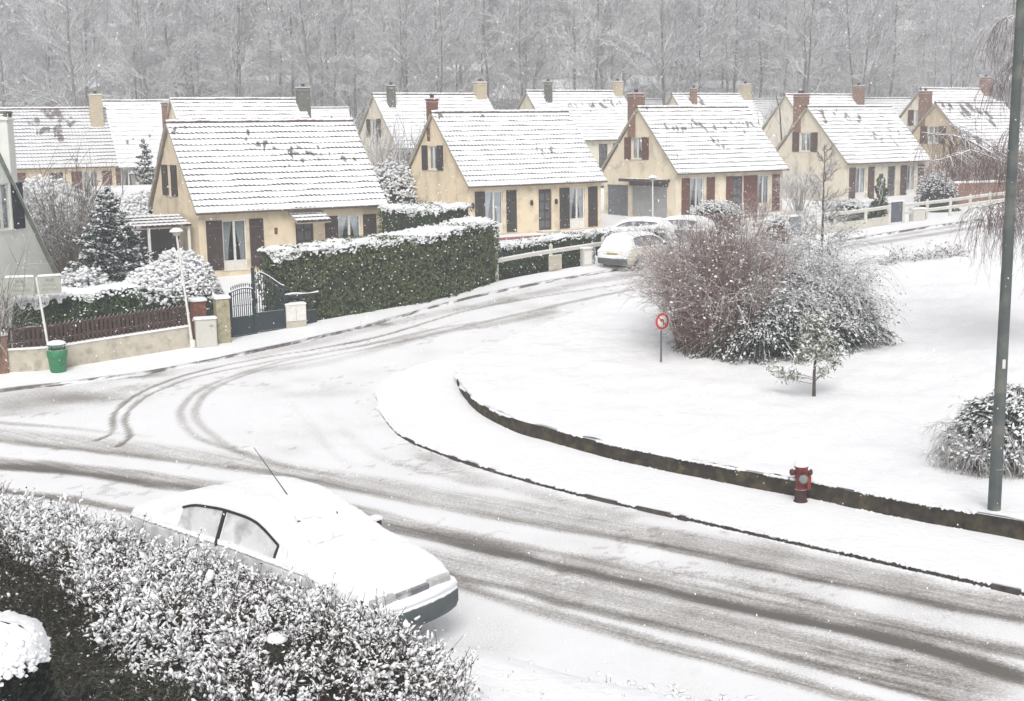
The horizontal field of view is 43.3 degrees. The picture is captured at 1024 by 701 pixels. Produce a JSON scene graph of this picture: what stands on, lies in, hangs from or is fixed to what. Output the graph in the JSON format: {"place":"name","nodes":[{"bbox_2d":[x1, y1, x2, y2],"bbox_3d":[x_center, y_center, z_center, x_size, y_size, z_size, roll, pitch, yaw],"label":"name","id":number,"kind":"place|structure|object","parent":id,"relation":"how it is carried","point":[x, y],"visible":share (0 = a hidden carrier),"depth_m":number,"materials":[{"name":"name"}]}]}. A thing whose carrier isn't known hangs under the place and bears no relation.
{"place":"outdoors","nodes":[
{"label":"outdoors","id":0,"kind":"place"},
{"bbox_2d":[263,631,290,665],"bbox_3d":[-2.743,3.958,15.168,0.333,1.342,0.338,-1,10,0],"label":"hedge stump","id":1,"kind":"object","parent":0,"point":[276,637],"visible":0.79,"depth_m":14.99,"materials":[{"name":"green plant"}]},
{"bbox_2d":[3,634,693,700],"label":"verge","id":2,"kind":"structure","parent":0,"point":[523,681],"depth_m":16.58,"materials":[{"name":"snow"}]},
{"bbox_2d":[0,610,59,700],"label":"shrub","id":3,"kind":"object","parent":2,"relation":"on","point":[25,642],"visible":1,"depth_m":12.03,"materials":[{"name":"white plant"}]},
{"bbox_2d":[0,478,480,700],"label":"foreground hedge","id":4,"kind":"object","parent":2,"relation":"on","point":[112,639],"visible":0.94,"depth_m":15.81,"materials":[{"name":"green plant"}]},
{"bbox_2d":[0,0,1004,437],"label":"ground","id":5,"kind":"structure","parent":0,"point":[228,282],"depth_m":74.81,"materials":[{"name":"snow"}]},
{"bbox_2d":[0,111,57,337],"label":"white house","id":6,"kind":"structure","parent":5,"relation":"on","point":[14,211],"depth_m":42.53,"materials":[{"name":"paint"}]},
{"bbox_2d":[23,174,94,262],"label":"garden shrub","id":7,"kind":"object","parent":5,"relation":"on","point":[45,180],"visible":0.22,"depth_m":54.90,"materials":[{"name":"grey plant"}]},
{"bbox_2d":[0,91,118,194],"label":"house","id":8,"kind":"structure","parent":5,"relation":"on","point":[70,124],"depth_m":79.55,"materials":[{"name":"white paint"}]},
{"bbox_2d":[8,279,147,346],"bbox_3d":[-12.995,-0.631,38.583,4.086,2.673,1.852,-7,12,-33],"label":"laurel hedge","id":9,"kind":"object","parent":5,"relation":"on","point":[76,301],"visible":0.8,"depth_m":38.02,"materials":[{"name":"green plant"}]},
{"bbox_2d":[17,127,150,274],"bbox_3d":[-17.247,-5.660,49.661,6.391,5.834,7.464,5,11,32],"label":"bare shrub","id":10,"kind":"object","parent":5,"relation":"on","point":[82,214],"visible":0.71,"depth_m":49.33,"materials":[{"name":"plant"}]},
{"bbox_2d":[61,266,110,287],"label":"garden shrub","id":11,"kind":"object","parent":5,"relation":"on","point":[77,279],"visible":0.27,"depth_m":42.01,"materials":[{"name":"white plant"}]},
{"bbox_2d":[7,324,189,371],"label":"garden wall","id":12,"kind":"structure","parent":5,"relation":"on","point":[32,358],"depth_m":38.20,"materials":[{"name":"concrete"}]},
{"bbox_2d":[2,304,187,347],"bbox_3d":[-12.181,-0.730,38.132,5.434,0.840,0.476,-7,11,-32],"label":"picket fence","id":13,"kind":"object","parent":12,"relation":"on","point":[110,330],"visible":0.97,"depth_m":38.06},
{"bbox_2d":[66,185,159,282],"bbox_3d":[-14.069,-3.578,45.107,3.701,4.405,3.837,-1,10,0],"label":"spruce","id":14,"kind":"object","parent":5,"relation":"on","point":[109,253],"visible":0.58,"depth_m":44.66,"materials":[{"name":"green plant"}]},
{"bbox_2d":[117,189,152,215],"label":"garden shrub","id":15,"kind":"object","parent":5,"relation":"on","point":[140,207],"visible":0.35,"depth_m":57.21,"materials":[{"name":"white plant"}]},
{"bbox_2d":[102,99,168,185],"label":"house","id":16,"kind":"structure","parent":5,"relation":"on","point":[121,130],"depth_m":93.67,"materials":[{"name":"white paint"}]},
{"bbox_2d":[123,261,188,328],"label":"garden shrub","id":17,"kind":"object","parent":5,"relation":"on","point":[149,276],"visible":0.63,"depth_m":42.95,"materials":[{"name":"white plant"}]},
{"bbox_2d":[167,250,224,324],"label":"round bush","id":18,"kind":"object","parent":5,"relation":"on","point":[197,280],"visible":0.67,"depth_m":43.30,"materials":[{"name":"white plant"}]},
{"bbox_2d":[211,294,230,343],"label":"stone pillar","id":19,"kind":"structure","parent":5,"relation":"on","point":[221,306],"depth_m":40.17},
{"bbox_2d":[156,84,310,159],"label":"house","id":20,"kind":"structure","parent":5,"relation":"on","point":[192,107],"depth_m":78.12,"materials":[{"name":"ceramic"}]},
{"bbox_2d":[95,117,387,276],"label":"house","id":21,"kind":"structure","parent":5,"relation":"on","point":[251,173],"depth_m":53.52,"materials":[{"name":"white paint"}]},
{"bbox_2d":[222,220,249,270],"bbox_3d":[-11.332,-4.300,52.433,1.100,2.030,0.550,-7,11,-30],"label":"window","id":22,"kind":"structure","parent":21,"relation":"in","point":[237,255],"depth_m":52.44,"materials":[{"name":"glass"}]},
{"bbox_2d":[256,215,500,320],"bbox_3d":[-4.282,-2.788,46.120,10.167,3.525,2.544,-10,13,-43],"label":"clipped hedge","id":23,"kind":"object","parent":5,"relation":"on","point":[411,276],"visible":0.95,"depth_m":44.83,"materials":[{"name":"green plant"}]},
{"bbox_2d":[372,156,418,203],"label":"garden shrub","id":24,"kind":"object","parent":5,"relation":"on","point":[391,179],"visible":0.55,"depth_m":66.75,"materials":[{"name":"white plant"}]},
{"bbox_2d":[350,96,440,192],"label":"bare shrub","id":25,"kind":"object","parent":5,"relation":"on","point":[382,156],"visible":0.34,"depth_m":68.12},
{"bbox_2d":[377,200,471,233],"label":"garden hedge","id":26,"kind":"object","parent":5,"relation":"on","point":[398,216],"visible":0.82,"depth_m":53.80,"materials":[{"name":"green plant"}]},
{"bbox_2d":[357,79,493,167],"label":"house","id":27,"kind":"structure","parent":5,"relation":"on","point":[379,101],"depth_m":86.89,"materials":[{"name":"white paint"}]},
{"bbox_2d":[403,94,607,240],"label":"house","id":28,"kind":"structure","parent":5,"relation":"on","point":[542,190],"depth_m":65.11,"materials":[{"name":"white paint"}]},
{"bbox_2d":[0,213,1020,392],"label":"kerb","id":29,"kind":"structure","parent":5,"relation":"on","point":[134,374],"depth_m":41.24,"materials":[{"name":"stone"}]},
{"bbox_2d":[494,229,595,280],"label":"clipped hedge","id":30,"kind":"object","parent":5,"relation":"on","point":[510,269],"visible":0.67,"depth_m":51.78,"materials":[{"name":"green plant"}]},
{"bbox_2d":[373,346,1023,597],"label":"kerb","id":31,"kind":"structure","parent":5,"relation":"on","point":[927,571],"depth_m":23.04,"materials":[{"name":"concrete"}]},
{"bbox_2d":[600,89,797,217],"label":"house","id":32,"kind":"structure","parent":5,"relation":"on","point":[715,141],"depth_m":72.50,"materials":[{"name":"white paint"}]},
{"bbox_2d":[608,184,627,215],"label":"garage door","id":33,"kind":"structure","parent":32,"relation":"in","point":[617,207],"depth_m":74.37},
{"bbox_2d":[633,186,666,217],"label":"garage door","id":34,"kind":"structure","parent":32,"relation":"in","point":[645,191],"depth_m":72.10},
{"bbox_2d":[665,81,765,126],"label":"house","id":35,"kind":"structure","parent":5,"relation":"on","point":[693,96],"depth_m":108.10,"materials":[{"name":"white paint"}]},
{"bbox_2d":[604,180,839,359],"bbox_3d":[5.758,-2.152,36.616,6.599,5.384,6.894,-1,10,0],"label":"bare shrub","id":36,"kind":"object","parent":5,"relation":"on","point":[690,281],"visible":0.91,"depth_m":35.92,"materials":[{"name":"brown plant"}]},
{"bbox_2d":[768,156,835,210],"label":"bare shrub","id":37,"kind":"object","parent":5,"relation":"on","point":[795,187],"visible":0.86,"depth_m":73.45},
{"bbox_2d":[761,83,865,148],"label":"house","id":38,"kind":"structure","parent":5,"relation":"on","point":[786,101],"depth_m":102.70,"materials":[{"name":"white paint"}]},
{"bbox_2d":[801,203,890,234],"bbox_3d":[16.381,-6.290,62.672,7.104,1.413,0.434,-9,12,-39],"label":"rail fence","id":39,"kind":"object","parent":5,"relation":"on","point":[875,222],"visible":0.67,"depth_m":62.97,"materials":[{"name":"wood"}]},
{"bbox_2d":[776,90,931,201],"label":"house","id":40,"kind":"structure","parent":5,"relation":"on","point":[837,123],"depth_m":83.74,"materials":[{"name":"white paint"}]},
{"bbox_2d":[914,168,961,212],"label":"garden shrub","id":41,"kind":"object","parent":5,"relation":"on","point":[927,192],"visible":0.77,"depth_m":73.06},
{"bbox_2d":[899,75,995,131],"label":"house","id":42,"kind":"structure","parent":5,"relation":"on","point":[910,110],"depth_m":103.51,"materials":[{"name":"white paint"}]},
{"bbox_2d":[901,189,1023,222],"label":"rail fence","id":43,"kind":"object","parent":5,"relation":"on","point":[970,197],"visible":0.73,"depth_m":68.82,"materials":[{"name":"wood"}]},
{"bbox_2d":[911,88,1023,180],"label":"house","id":44,"kind":"structure","parent":5,"relation":"on","point":[934,114],"depth_m":92.25,"materials":[{"name":"white paint"}]},
{"bbox_2d":[914,395,1023,480],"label":"bare shrub","id":45,"kind":"object","parent":5,"relation":"on","point":[959,449],"visible":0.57,"depth_m":24.96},
{"bbox_2d":[948,179,1023,204],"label":"hedge","id":46,"kind":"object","parent":5,"relation":"on","point":[991,188],"depth_m":77.78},
{"bbox_2d":[0,206,1022,388],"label":"pavement","id":47,"kind":"structure","parent":0,"point":[173,357],"depth_m":41.19,"materials":[{"name":"snow"}]},
{"bbox_2d":[0,222,46,372],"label":"bare shrub","id":48,"kind":"object","parent":47,"relation":"on","point":[6,316],"visible":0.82,"depth_m":36.66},
{"bbox_2d":[5,273,61,348],"bbox_3d":[-13.609,-0.730,36.889,1.509,2.888,0.255,-4,10,-16],"label":"street name sign","id":49,"kind":"object","parent":47,"relation":"on","point":[44,282],"visible":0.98,"depth_m":36.68,"materials":[{"name":"metal"}]},
{"bbox_2d":[46,340,67,372],"bbox_3d":[-13.026,0.159,36.927,0.570,0.915,0.577,-3,10,-11],"label":"litter bin","id":50,"kind":"object","parent":47,"relation":"on","point":[54,357],"visible":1,"depth_m":36.75,"materials":[{"name":"plastic"}]},
{"bbox_2d":[193,316,217,347],"bbox_3d":[-9.466,-0.529,39.866,0.700,1.039,0.380,-5,10,-21],"label":"utility cabinet","id":51,"kind":"object","parent":47,"relation":"on","point":[205,333],"visible":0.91,"depth_m":39.70,"materials":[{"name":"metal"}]},
{"bbox_2d":[229,267,318,337],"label":"iron gate","id":52,"kind":"structure","parent":47,"relation":"on","point":[253,323],"depth_m":41.55,"materials":[{"name":"metal"}]},
{"bbox_2d":[0,215,1023,700],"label":"road","id":53,"kind":"structure","parent":0,"point":[524,561],"depth_m":22.87,"materials":[{"name":"snow"}]},
{"bbox_2d":[125,448,457,635],"bbox_3d":[-3.441,2.643,19.363,5.929,2.332,2.111,7,13,40],"label":"parked car","id":54,"kind":"object","parent":53,"relation":"on","point":[322,532],"visible":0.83,"depth_m":18.37,"materials":[{"name":"silver paint"}]},
{"bbox_2d":[597,231,676,270],"bbox_3d":[5.218,-4.171,52.858,1.880,1.510,4.010,7,13,39],"label":"parked car","id":55,"kind":"object","parent":53,"relation":"on","point":[612,248],"visible":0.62,"depth_m":51.53,"materials":[{"name":"beige paint"}]},
{"bbox_2d":[0,0,1023,127],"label":"hillside","id":56,"kind":"structure","parent":0,"point":[265,43],"depth_m":179.29,"materials":[{"name":"grey plant"}]},
{"bbox_2d":[0,0,53,106],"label":"tree","id":57,"kind":"object","parent":56,"relation":"on","point":[20,58],"visible":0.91,"depth_m":113.66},
{"bbox_2d":[0,0,93,106],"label":"tree","id":58,"kind":"object","parent":56,"relation":"on","point":[45,54],"visible":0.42,"depth_m":126.25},
{"bbox_2d":[12,0,121,105],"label":"tree","id":59,"kind":"object","parent":56,"relation":"on","point":[86,88],"visible":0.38,"depth_m":134.81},
{"bbox_2d":[0,0,142,106],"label":"tree","id":60,"kind":"object","parent":56,"relation":"on","point":[67,7],"visible":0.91,"depth_m":113.60,"materials":[{"name":"plant"}]},
{"bbox_2d":[89,0,176,98],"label":"tree","id":61,"kind":"object","parent":56,"relation":"on","point":[136,61],"visible":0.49,"depth_m":125.28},
{"bbox_2d":[79,0,198,99],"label":"tree","id":62,"kind":"object","parent":56,"relation":"on","point":[135,40],"visible":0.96,"depth_m":110.96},
{"bbox_2d":[116,0,231,96],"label":"tree","id":63,"kind":"object","parent":56,"relation":"on","point":[191,7],"visible":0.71,"depth_m":115.09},
{"bbox_2d":[139,0,238,96],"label":"tree","id":64,"kind":"object","parent":56,"relation":"on","point":[164,48],"visible":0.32,"depth_m":125.03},
{"bbox_2d":[169,0,264,96],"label":"tree","id":65,"kind":"object","parent":56,"relation":"on","point":[250,36],"visible":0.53,"depth_m":119.27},
{"bbox_2d":[189,0,288,96],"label":"tree","id":66,"kind":"object","parent":56,"relation":"on","point":[218,47],"visible":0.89,"depth_m":114.66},
{"bbox_2d":[236,0,336,96],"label":"tree","id":67,"kind":"object","parent":56,"relation":"on","point":[292,80],"visible":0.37,"depth_m":132.42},
{"bbox_2d":[259,0,375,106],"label":"tree","id":68,"kind":"object","parent":56,"relation":"on","point":[290,4],"visible":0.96,"depth_m":115.41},
{"bbox_2d":[272,0,389,106],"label":"tree","id":69,"kind":"object","parent":56,"relation":"on","point":[317,57],"visible":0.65,"depth_m":119.63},
{"bbox_2d":[303,0,404,127],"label":"tree","id":70,"kind":"object","parent":56,"relation":"on","point":[354,92],"visible":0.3,"depth_m":133.88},
{"bbox_2d":[340,0,450,95],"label":"tree","id":71,"kind":"object","parent":56,"relation":"on","point":[380,72],"visible":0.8,"depth_m":111.33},
{"bbox_2d":[353,0,457,92],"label":"tree","id":72,"kind":"object","parent":56,"relation":"on","point":[406,49],"visible":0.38,"depth_m":121.05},
{"bbox_2d":[404,0,494,92],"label":"tree","id":73,"kind":"object","parent":56,"relation":"on","point":[419,81],"visible":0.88,"depth_m":112.62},
{"bbox_2d":[444,0,515,81],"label":"tree","id":74,"kind":"object","parent":56,"relation":"on","point":[495,34],"visible":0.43,"depth_m":133.87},
{"bbox_2d":[436,0,540,98],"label":"tree","id":75,"kind":"object","parent":56,"relation":"on","point":[473,15],"visible":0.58,"depth_m":126.03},
{"bbox_2d":[0,0,1005,68],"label":"distant wood","id":76,"kind":"object","parent":56,"relation":"on","point":[916,1],"visible":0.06,"depth_m":180.10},
{"bbox_2d":[0,37,1023,128],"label":"undergrowth","id":77,"kind":"object","parent":56,"relation":"on","point":[345,97],"visible":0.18,"depth_m":154.39,"materials":[{"name":"grey plant"}]},
{"bbox_2d":[477,0,561,100],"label":"tree","id":78,"kind":"object","parent":56,"relation":"on","point":[504,26],"visible":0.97,"depth_m":117.31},
{"bbox_2d":[486,0,571,94],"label":"tree","id":79,"kind":"object","parent":56,"relation":"on","point":[542,56],"visible":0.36,"depth_m":134.56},
{"bbox_2d":[499,0,621,89],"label":"tree","id":80,"kind":"object","parent":56,"relation":"on","point":[551,5],"visible":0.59,"depth_m":120.92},
{"bbox_2d":[548,0,653,88],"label":"tree","id":81,"kind":"object","parent":56,"relation":"on","point":[588,39],"visible":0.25,"depth_m":132.18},
{"bbox_2d":[544,0,667,89],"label":"tree","id":82,"kind":"object","parent":56,"relation":"on","point":[597,44],"visible":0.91,"depth_m":110.18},
{"bbox_2d":[573,0,653,101],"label":"tree","id":83,"kind":"object","parent":56,"relation":"on","point":[611,61],"visible":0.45,"depth_m":120.65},
{"bbox_2d":[577,0,667,95],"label":"tree","id":84,"kind":"object","parent":56,"relation":"on","point":[646,35],"visible":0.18,"depth_m":144.77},
{"bbox_2d":[598,0,742,104],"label":"tree","id":85,"kind":"object","parent":56,"relation":"on","point":[661,58],"visible":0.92,"depth_m":109.78,"materials":[{"name":"plant"}]},
{"bbox_2d":[641,0,723,95],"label":"tree","id":86,"kind":"object","parent":56,"relation":"on","point":[707,44],"visible":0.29,"depth_m":125.63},
{"bbox_2d":[651,0,768,92],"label":"tree","id":87,"kind":"object","parent":56,"relation":"on","point":[724,3],"visible":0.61,"depth_m":115.72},
{"bbox_2d":[690,0,767,92],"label":"tree","id":88,"kind":"object","parent":56,"relation":"on","point":[734,65],"visible":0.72,"depth_m":124.61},
{"bbox_2d":[717,0,809,97],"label":"tree","id":89,"kind":"object","parent":56,"relation":"on","point":[765,48],"visible":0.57,"depth_m":135.13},
{"bbox_2d":[751,0,843,89],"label":"tree","id":90,"kind":"object","parent":56,"relation":"on","point":[805,71],"visible":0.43,"depth_m":133.00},
{"bbox_2d":[753,0,871,92],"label":"tree","id":91,"kind":"object","parent":56,"relation":"on","point":[791,32],"visible":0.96,"depth_m":114.11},
{"bbox_2d":[802,0,902,83],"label":"tree","id":92,"kind":"object","parent":56,"relation":"on","point":[870,3],"visible":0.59,"depth_m":120.01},
{"bbox_2d":[806,0,920,89],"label":"tree","id":93,"kind":"object","parent":56,"relation":"on","point":[887,49],"visible":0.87,"depth_m":114.47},
{"bbox_2d":[821,0,915,96],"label":"tree","id":94,"kind":"object","parent":56,"relation":"on","point":[896,59],"visible":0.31,"depth_m":136.42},
{"bbox_2d":[845,0,948,96],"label":"tree","id":95,"kind":"object","parent":56,"relation":"on","point":[904,47],"visible":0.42,"depth_m":136.21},
{"bbox_2d":[898,0,968,87],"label":"tree","id":96,"kind":"object","parent":56,"relation":"on","point":[944,34],"visible":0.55,"depth_m":123.24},
{"bbox_2d":[914,0,997,87],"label":"tree","id":97,"kind":"object","parent":56,"relation":"on","point":[947,20],"visible":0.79,"depth_m":110.24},
{"bbox_2d":[945,0,1011,92],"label":"tree","id":98,"kind":"object","parent":56,"relation":"on","point":[968,19],"visible":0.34,"depth_m":122.96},
{"bbox_2d":[954,0,1023,109],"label":"tree","id":99,"kind":"object","parent":56,"relation":"on","point":[978,22],"visible":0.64,"depth_m":116.81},
{"bbox_2d":[0,0,1023,699],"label":"falling snow","id":100,"kind":"structure","parent":0,"point":[506,202],"depth_m":33.38,"materials":[{"name":"snow"}]},
{"bbox_2d":[517,78,627,185],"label":"house","id":101,"kind":"structure","parent":0,"point":[588,109],"depth_m":95.06,"materials":[{"name":"white paint"}]},
{"bbox_2d":[377,347,1023,588],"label":"pavement","id":102,"kind":"structure","parent":0,"point":[988,557],"depth_m":25.13,"materials":[{"name":"snow"}]},
{"bbox_2d":[454,356,1023,540],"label":"retaining wall","id":103,"kind":"structure","parent":102,"relation":"on","point":[877,503],"depth_m":25.11,"materials":[{"name":"stone"}]},
{"bbox_2d":[789,457,812,502],"bbox_3d":[5.471,2.475,24.282,0.470,0.920,0.369,-4,10,-20],"label":"fire hydrant","id":104,"kind":"object","parent":102,"relation":"on","point":[801,471],"visible":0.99,"depth_m":24.25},
{"bbox_2d":[457,227,1023,519],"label":"lawn","id":105,"kind":"structure","parent":0,"point":[605,405],"depth_m":32.84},
{"bbox_2d":[618,204,801,328],"bbox_3d":[5.941,-2.649,39.676,6.093,4.378,5.785,6,12,36],"label":"bare shrub","id":106,"kind":"object","parent":105,"relation":"on","point":[680,250],"visible":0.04,"depth_m":39.82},
{"bbox_2d":[667,264,849,364],"bbox_3d":[7.156,-1.157,37.202,5.425,2.702,4.834,-1,10,0],"label":"juniper bush","id":107,"kind":"object","parent":105,"relation":"on","point":[771,345],"visible":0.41,"depth_m":35.90,"materials":[{"name":"green plant"}]},
{"bbox_2d":[650,199,911,354],"bbox_3d":[7.905,-2.261,38.160,7.697,4.823,7.365,-1,10,0],"label":"arching shrub","id":108,"kind":"object","parent":105,"relation":"on","point":[833,272],"visible":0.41,"depth_m":36.67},
{"bbox_2d":[763,309,850,396],"bbox_3d":[7.278,0.147,31.518,2.114,2.376,1.312,-5,10,-22],"label":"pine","id":109,"kind":"object","parent":105,"relation":"on","point":[816,328],"visible":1,"depth_m":31.38,"materials":[{"name":"green plant"}]},
{"bbox_2d":[786,141,878,263],"bbox_3d":[12.281,-5.657,50.337,3.559,5.006,2.439,-6,11,-27],"label":"young tree","id":110,"kind":"object","parent":105,"relation":"on","point":[829,178],"visible":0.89,"depth_m":50.27,"materials":[{"name":"grey plant"}]},
{"bbox_2d":[811,278,903,355],"bbox_3d":[9.067,-1.101,37.916,4.692,2.222,4.178,-1,10,0],"label":"juniper bush","id":111,"kind":"object","parent":105,"relation":"on","point":[864,333],"visible":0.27,"depth_m":36.89,"materials":[{"name":"green plant"}]},
{"bbox_2d":[912,11,1023,299],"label":"weeping birch","id":112,"kind":"object","parent":105,"relation":"on","point":[983,150],"visible":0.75,"depth_m":34.81,"materials":[{"name":"grey plant"}]},
{"bbox_2d":[943,383,1023,477],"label":"evergreen shrub","id":113,"kind":"object","parent":105,"relation":"on","point":[981,411],"visible":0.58,"depth_m":25.11,"materials":[{"name":"green plant"}]},
{"bbox_2d":[986,0,1023,511],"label":"steel pole","id":114,"kind":"object","parent":105,"relation":"on","point":[996,461],"visible":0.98,"depth_m":21.68,"materials":[{"name":"metal"}]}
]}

